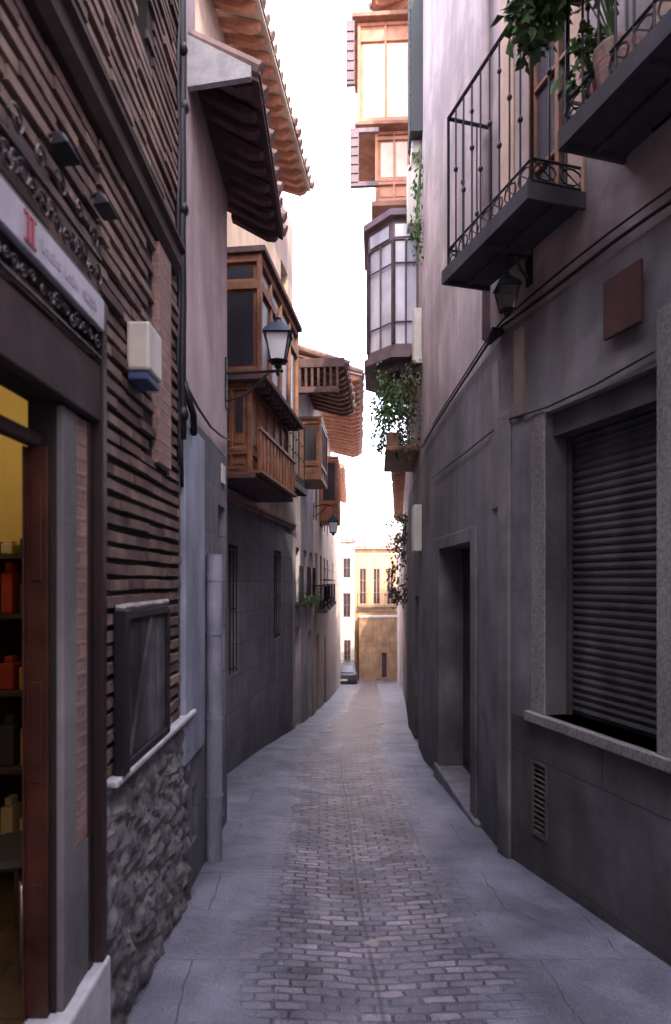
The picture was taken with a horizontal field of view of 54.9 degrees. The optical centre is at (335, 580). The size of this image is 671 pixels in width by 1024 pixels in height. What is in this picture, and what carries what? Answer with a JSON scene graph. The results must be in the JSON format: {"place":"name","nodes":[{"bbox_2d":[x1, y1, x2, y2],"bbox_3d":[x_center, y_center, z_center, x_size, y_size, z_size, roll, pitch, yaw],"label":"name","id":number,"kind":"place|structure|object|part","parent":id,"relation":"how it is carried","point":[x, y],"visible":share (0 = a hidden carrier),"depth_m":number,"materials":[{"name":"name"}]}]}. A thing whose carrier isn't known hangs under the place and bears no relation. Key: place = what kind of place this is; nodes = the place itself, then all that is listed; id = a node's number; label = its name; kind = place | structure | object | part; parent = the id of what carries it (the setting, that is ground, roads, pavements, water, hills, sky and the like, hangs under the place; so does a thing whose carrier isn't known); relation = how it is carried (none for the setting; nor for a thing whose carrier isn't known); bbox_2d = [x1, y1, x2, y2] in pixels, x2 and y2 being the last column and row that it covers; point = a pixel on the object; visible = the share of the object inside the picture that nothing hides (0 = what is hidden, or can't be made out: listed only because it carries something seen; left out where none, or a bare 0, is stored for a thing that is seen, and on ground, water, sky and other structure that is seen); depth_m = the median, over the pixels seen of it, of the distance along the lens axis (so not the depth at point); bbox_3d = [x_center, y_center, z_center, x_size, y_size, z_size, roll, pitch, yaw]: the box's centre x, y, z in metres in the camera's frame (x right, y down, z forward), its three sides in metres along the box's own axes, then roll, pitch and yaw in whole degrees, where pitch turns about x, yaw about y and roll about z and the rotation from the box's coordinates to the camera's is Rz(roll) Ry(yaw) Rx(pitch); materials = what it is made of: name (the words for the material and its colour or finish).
{"place":"outdoors","nodes":[
{"label":"outdoors","id":0,"kind":"place"},
{"bbox_2d":[20,538,21,553],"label":"packaged goods","id":1,"kind":"object","parent":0,"point":[21,546],"visible":0.1,"depth_m":2.95},
{"bbox_2d":[264,0,404,548],"label":"sky","id":2,"kind":"structure","parent":0,"point":[327,222],"materials":[{"name":"white"}]},
{"bbox_2d":[357,676,378,946],"bbox_3d":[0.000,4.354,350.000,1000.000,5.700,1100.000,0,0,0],"label":"ground","id":3,"kind":"structure","parent":0,"point":[373,942],"depth_m":3.20,"materials":[{"name":"grey stone"}]},
{"bbox_2d":[0,0,196,1023],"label":"brick building","id":4,"kind":"structure","parent":3,"relation":"on","point":[91,457],"depth_m":2.20,"materials":[{"name":"brown brick"}]},
{"bbox_2d":[0,797,2,834],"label":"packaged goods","id":5,"kind":"object","parent":4,"relation":"on","point":[1,802],"visible":0.46,"depth_m":3.01},
{"bbox_2d":[1,541,19,553],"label":"packaged goods","id":6,"kind":"object","parent":4,"relation":"on","point":[10,547],"visible":0.83,"depth_m":2.95},
{"bbox_2d":[0,830,21,984],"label":"table","id":7,"kind":"object","parent":4,"relation":"on","point":[10,851],"visible":0.41,"depth_m":2.35,"materials":[{"name":"brown wood"}]},
{"bbox_2d":[0,712,21,765],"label":"packaged goods","id":8,"kind":"object","parent":4,"relation":"on","point":[10,727],"visible":0.95,"depth_m":2.95},
{"bbox_2d":[1,562,20,612],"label":"packaged goods","id":9,"kind":"object","parent":4,"relation":"on","point":[10,587],"visible":0.93,"depth_m":2.96},
{"bbox_2d":[1,794,20,834],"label":"packaged goods","id":10,"kind":"object","parent":4,"relation":"on","point":[10,814],"visible":0.8,"depth_m":2.96},
{"bbox_2d":[0,655,21,689],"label":"packaged goods","id":11,"kind":"object","parent":4,"relation":"on","point":[11,665],"visible":0.92,"depth_m":2.95},
{"bbox_2d":[19,667,21,689],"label":"packaged goods","id":12,"kind":"object","parent":4,"relation":"on","point":[20,678],"visible":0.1,"depth_m":2.95},
{"bbox_2d":[20,728,21,765],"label":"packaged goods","id":13,"kind":"object","parent":4,"relation":"on","point":[21,747],"visible":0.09,"depth_m":2.95},
{"bbox_2d":[20,584,21,612],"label":"packaged goods","id":14,"kind":"object","parent":4,"relation":"on","point":[21,598],"visible":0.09,"depth_m":2.95},
{"bbox_2d":[0,88,101,358],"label":"iron scrollwork","id":15,"kind":"object","parent":4,"relation":"attached to","point":[26,161],"visible":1,"depth_m":1.78,"materials":[{"name":"metal"}]},
{"bbox_2d":[0,176,103,331],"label":"shop sign","id":16,"kind":"object","parent":4,"relation":"attached to","point":[25,233],"visible":1,"depth_m":1.75,"materials":[{"name":"paint"}]},
{"bbox_2d":[38,131,81,166],"bbox_3d":[-0.792,-1.250,1.840,0.100,0.079,0.105,0,0,0],"label":"spotlight","id":17,"kind":"object","parent":4,"relation":"attached to","point":[62,148],"visible":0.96,"depth_m":1.83,"materials":[{"name":"black metal"}]},
{"bbox_2d":[82,187,118,220],"bbox_3d":[-0.792,-1.270,2.160,0.100,0.079,0.105,0,0,0],"label":"spotlight","id":18,"kind":"object","parent":4,"relation":"attached to","point":[103,207],"visible":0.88,"depth_m":2.15,"materials":[{"name":"black metal"}]},
{"bbox_2d":[114,599,169,775],"bbox_3d":[-0.801,0.403,2.737,0.053,0.638,0.705,0,0,0],"label":"shutter panel","id":19,"kind":"object","parent":4,"relation":"on","point":[141,681],"visible":1,"depth_m":2.64,"materials":[{"name":"black metal"}]},
{"bbox_2d":[127,321,161,390],"bbox_3d":[-0.781,-0.915,2.645,0.093,0.230,0.190,0,0,0],"label":"wall box","id":20,"kind":"object","parent":4,"relation":"attached to","point":[144,350],"visible":0.99,"depth_m":2.56,"materials":[{"name":"white plastic"}]},
{"bbox_2d":[178,0,287,887],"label":"plaster house","id":21,"kind":"structure","parent":3,"relation":"on","point":[232,155],"depth_m":4.13,"materials":[{"name":"grey paint"}]},
{"bbox_2d":[225,313,292,408],"bbox_3d":[-0.587,-1.686,4.930,0.511,0.731,0.218,0,0,0],"label":"wall lantern","id":22,"kind":"object","parent":21,"relation":"attached to","point":[277,334],"depth_m":4.88,"materials":[{"name":"black metal"}]},
{"bbox_2d":[195,0,314,773],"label":"grey stone house","id":23,"kind":"structure","parent":3,"relation":"on","point":[265,483],"depth_m":7.07,"materials":[{"name":"beige paint"}]},
{"bbox_2d":[228,544,236,674],"bbox_3d":[-1.168,0.300,6.818,0.202,1.360,0.405,0,0,0],"label":"window","id":24,"kind":"structure","parent":23,"relation":"in","point":[229,670],"depth_m":6.79,"materials":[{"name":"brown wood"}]},
{"bbox_2d":[227,382,288,473],"bbox_3d":[-0.875,-1.420,6.892,0.420,0.840,1.783,0,0,7],"label":"bay window base","id":25,"kind":"structure","parent":23,"relation":"in","point":[242,457],"depth_m":6.03,"materials":[{"name":"brown wood"}]},
{"bbox_2d":[227,253,298,417],"bbox_3d":[-0.819,-2.460,6.919,0.745,1.120,1.960,0,0,0],"label":"bay window","id":26,"kind":"structure","parent":23,"relation":"in","point":[254,300],"depth_m":6.00,"materials":[{"name":"brown wood"}]},
{"bbox_2d":[274,550,279,638],"bbox_3d":[-0.897,0.190,9.008,0.217,1.220,0.525,0,0,0],"label":"window","id":27,"kind":"structure","parent":23,"relation":"in","point":[276,554],"depth_m":9.00,"materials":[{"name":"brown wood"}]},
{"bbox_2d":[293,345,356,728],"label":"whitewashed house","id":28,"kind":"structure","parent":3,"relation":"on","point":[325,383],"depth_m":11.10,"materials":[{"name":"white paint"}]},
{"bbox_2d":[295,565,306,605],"bbox_3d":[-0.628,-0.070,10.695,0.291,0.960,0.609,0,0,0],"label":"window","id":29,"kind":"structure","parent":28,"relation":"in","point":[301,568],"depth_m":10.67,"materials":[{"name":"grey wood"}]},
{"bbox_2d":[304,567,313,603],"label":"window","id":30,"kind":"structure","parent":28,"relation":"in","point":[309,569],"depth_m":11.86,"materials":[{"name":"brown wood"}]},
{"bbox_2d":[301,589,322,607],"bbox_3d":[-0.432,0.321,11.698,0.336,0.325,2.315,0,0,4],"label":"trailing plant","id":31,"kind":"object","parent":28,"relation":"attached to","point":[312,599],"visible":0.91,"depth_m":11.55,"materials":[{"name":"green plant"}]},
{"bbox_2d":[299,416,327,488],"bbox_3d":[-0.391,-2.225,11.386,0.487,1.050,1.228,0,0,0],"label":"bay window","id":32,"kind":"structure","parent":28,"relation":"in","point":[316,435],"depth_m":10.82,"materials":[{"name":"brown wood"}]},
{"bbox_2d":[312,568,317,601],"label":"window","id":33,"kind":"structure","parent":28,"relation":"in","point":[313,569],"depth_m":12.50,"materials":[{"name":"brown wood"}]},
{"bbox_2d":[313,365,364,714],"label":"orange eave house","id":34,"kind":"structure","parent":3,"relation":"on","point":[345,436],"depth_m":16.26,"materials":[{"name":"beige paint"}]},
{"bbox_2d":[313,503,338,535],"bbox_3d":[-0.190,-1.252,13.085,0.521,0.665,0.235,0,0,0],"label":"wall lantern","id":35,"kind":"object","parent":34,"relation":"attached to","point":[333,521],"depth_m":13.02,"materials":[{"name":"black metal"}]},
{"bbox_2d":[319,456,340,525],"bbox_3d":[-0.133,-2.150,15.692,0.521,1.500,1.417,0,0,0],"label":"bay window","id":36,"kind":"structure","parent":34,"relation":"in","point":[331,496],"depth_m":15.02,"materials":[{"name":"orange wood"}]},
{"bbox_2d":[335,462,346,691],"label":"white house","id":37,"kind":"structure","parent":3,"relation":"on","point":[338,594],"depth_m":31.00,"materials":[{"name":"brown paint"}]},
{"bbox_2d":[341,525,355,659],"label":"white corner house","id":38,"kind":"structure","parent":3,"relation":"on","point":[348,536],"depth_m":42.50,"materials":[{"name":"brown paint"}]},
{"bbox_2d":[343,593,350,616],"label":"window","id":39,"kind":"structure","parent":38,"relation":"in","point":[346,596],"depth_m":42.58,"materials":[{"name":"brown wood"}]},
{"bbox_2d":[343,558,350,577],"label":"window","id":40,"kind":"structure","parent":38,"relation":"in","point":[346,561],"depth_m":42.58,"materials":[{"name":"brown wood"}]},
{"bbox_2d":[344,640,350,659],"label":"window","id":41,"kind":"structure","parent":38,"relation":"in","point":[347,643],"depth_m":42.58,"materials":[{"name":"brown wood"}]},
{"bbox_2d":[358,615,396,680],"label":"stone wall block","id":42,"kind":"structure","parent":3,"relation":"on","point":[377,647],"depth_m":44.00,"materials":[{"name":"beige stone"}]},
{"bbox_2d":[382,653,386,676],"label":"door","id":43,"kind":"structure","parent":42,"relation":"in","point":[384,655],"depth_m":44.15,"materials":[{"name":"brown wood"}]},
{"bbox_2d":[354,532,401,675],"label":"ochre house","id":44,"kind":"structure","parent":3,"relation":"on","point":[371,576],"depth_m":47.00,"materials":[{"name":"paint"}]},
{"bbox_2d":[360,569,365,603],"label":"window","id":45,"kind":"structure","parent":44,"relation":"in","point":[362,571],"depth_m":47.10,"materials":[{"name":"orange wood"}]},
{"bbox_2d":[373,569,379,603],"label":"window","id":46,"kind":"structure","parent":44,"relation":"in","point":[376,572],"depth_m":47.10,"materials":[{"name":"orange wood"}]},
{"bbox_2d":[387,569,393,603],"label":"window","id":47,"kind":"structure","parent":44,"relation":"in","point":[388,582],"depth_m":47.10,"materials":[{"name":"orange wood"}]},
{"bbox_2d":[346,0,423,758],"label":"mirador house","id":48,"kind":"structure","parent":3,"relation":"on","point":[385,58],"depth_m":8.59,"materials":[{"name":"grey paint"}]},
{"bbox_2d":[358,20,407,121],"bbox_3d":[0.764,-7.275,9.874,0.895,1.450,1.348,0,0,0],"label":"bay window","id":49,"kind":"structure","parent":48,"relation":"in","point":[382,46],"depth_m":9.25,"materials":[{"name":"orange wood"}]},
{"bbox_2d":[367,361,415,458],"bbox_3d":[0.741,-2.148,8.336,0.704,1.149,1.063,0,0,0],"label":"trailing plant","id":50,"kind":"object","parent":48,"relation":"hanging from","point":[383,411],"visible":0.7,"depth_m":8.18,"materials":[{"name":"green plant"}]},
{"bbox_2d":[375,130,409,200],"bbox_3d":[0.892,-5.975,9.917,0.639,1.050,1.233,0,0,0],"label":"window","id":51,"kind":"structure","parent":48,"relation":"in","point":[392,158],"depth_m":9.34,"materials":[{"name":"orange wood"}]},
{"bbox_2d":[383,508,407,608],"bbox_3d":[1.193,-0.412,11.945,0.619,1.897,2.051,0,0,4],"label":"trailing plant","id":52,"kind":"object","parent":48,"relation":"attached to","point":[402,540],"visible":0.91,"depth_m":11.74,"materials":[{"name":"green plant"}]},
{"bbox_2d":[389,355,422,460],"bbox_3d":[0.870,-2.070,7.813,0.410,1.215,0.954,0,0,0],"label":"trailing plant","id":53,"kind":"object","parent":48,"relation":"attached to","point":[405,402],"visible":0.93,"depth_m":7.73,"materials":[{"name":"green plant"}]},
{"bbox_2d":[406,145,423,268],"bbox_3d":[0.935,-4.295,7.403,0.301,1.413,0.296,0,0,-29],"label":"trailing plant","id":54,"kind":"object","parent":48,"relation":"attached to","point":[415,238],"visible":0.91,"depth_m":7.39,"materials":[{"name":"green plant"}]},
{"bbox_2d":[391,472,405,703],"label":"shaded terrace house","id":55,"kind":"structure","parent":3,"relation":"on","point":[398,479],"depth_m":23.80,"materials":[{"name":"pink paint"}]},
{"bbox_2d":[424,0,670,966],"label":"grey rendered house","id":56,"kind":"structure","parent":3,"relation":"on","point":[547,645],"depth_m":3.84,"materials":[{"name":"paint"}]},
{"bbox_2d":[463,548,469,773],"bbox_3d":[1.300,0.770,5.734,0.075,2.160,1.251,0,0,-2],"label":"door","id":57,"kind":"structure","parent":56,"relation":"in","point":[466,552],"depth_m":6.15,"materials":[{"name":"wood"}]},
{"bbox_2d":[492,249,532,316],"bbox_3d":[1.096,-1.830,3.956,0.237,0.420,0.149,0,0,0],"label":"wall lantern","id":58,"kind":"object","parent":56,"relation":"attached to","point":[507,283],"depth_m":3.96,"materials":[{"name":"black metal"}]},
{"bbox_2d":[501,0,584,206],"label":"window","id":59,"kind":"structure","parent":56,"relation":"in","point":[557,60],"depth_m":4.10,"materials":[{"name":"brown wood"}]},
{"bbox_2d":[421,186,670,477],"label":"wall cable","id":60,"kind":"object","parent":56,"relation":"attached to","point":[496,332],"depth_m":3.66,"materials":[{"name":"black metal"}]},
{"bbox_2d":[490,0,643,85],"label":"potted plant","id":61,"kind":"object","parent":56,"relation":"on","point":[532,12],"visible":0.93,"depth_m":3.03,"materials":[{"name":"green plant"}]},
{"bbox_2d":[515,5,618,101],"bbox_3d":[1.092,-2.658,3.131,0.611,0.986,0.418,0,0,30],"label":"potted plant","id":62,"kind":"object","parent":56,"relation":"on","point":[590,46],"visible":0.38,"depth_m":3.05,"materials":[{"name":"green plant"}]},
{"bbox_2d":[603,259,642,340],"bbox_3d":[1.421,-1.370,3.168,0.050,0.300,0.260,0,0,-16],"label":"wall panel","id":63,"kind":"object","parent":56,"relation":"attached to","point":[623,300],"visible":1,"depth_m":3.14,"materials":[{"name":"brown metal"}]},
{"bbox_2d":[650,0,670,131],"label":"window","id":64,"kind":"structure","parent":56,"relation":"in","point":[665,6],"depth_m":2.95,"materials":[{"name":"brown wood"}]},
{"bbox_2d":[127,678,670,1023],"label":"street","id":65,"kind":"structure","parent":0,"point":[349,828],"depth_m":3.41,"materials":[{"name":"grey stone"}]},
{"bbox_2d":[341,660,356,683],"bbox_3d":[0.450,5.678,40.225,1.750,1.435,3.850,0,0,0],"label":"parked car","id":66,"kind":"object","parent":65,"relation":"on","point":[348,672],"visible":0.45,"depth_m":38.51,"materials":[{"name":"paint"}]},
{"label":"car windows","id":67,"kind":"part","parent":66,"relation":"part of","materials":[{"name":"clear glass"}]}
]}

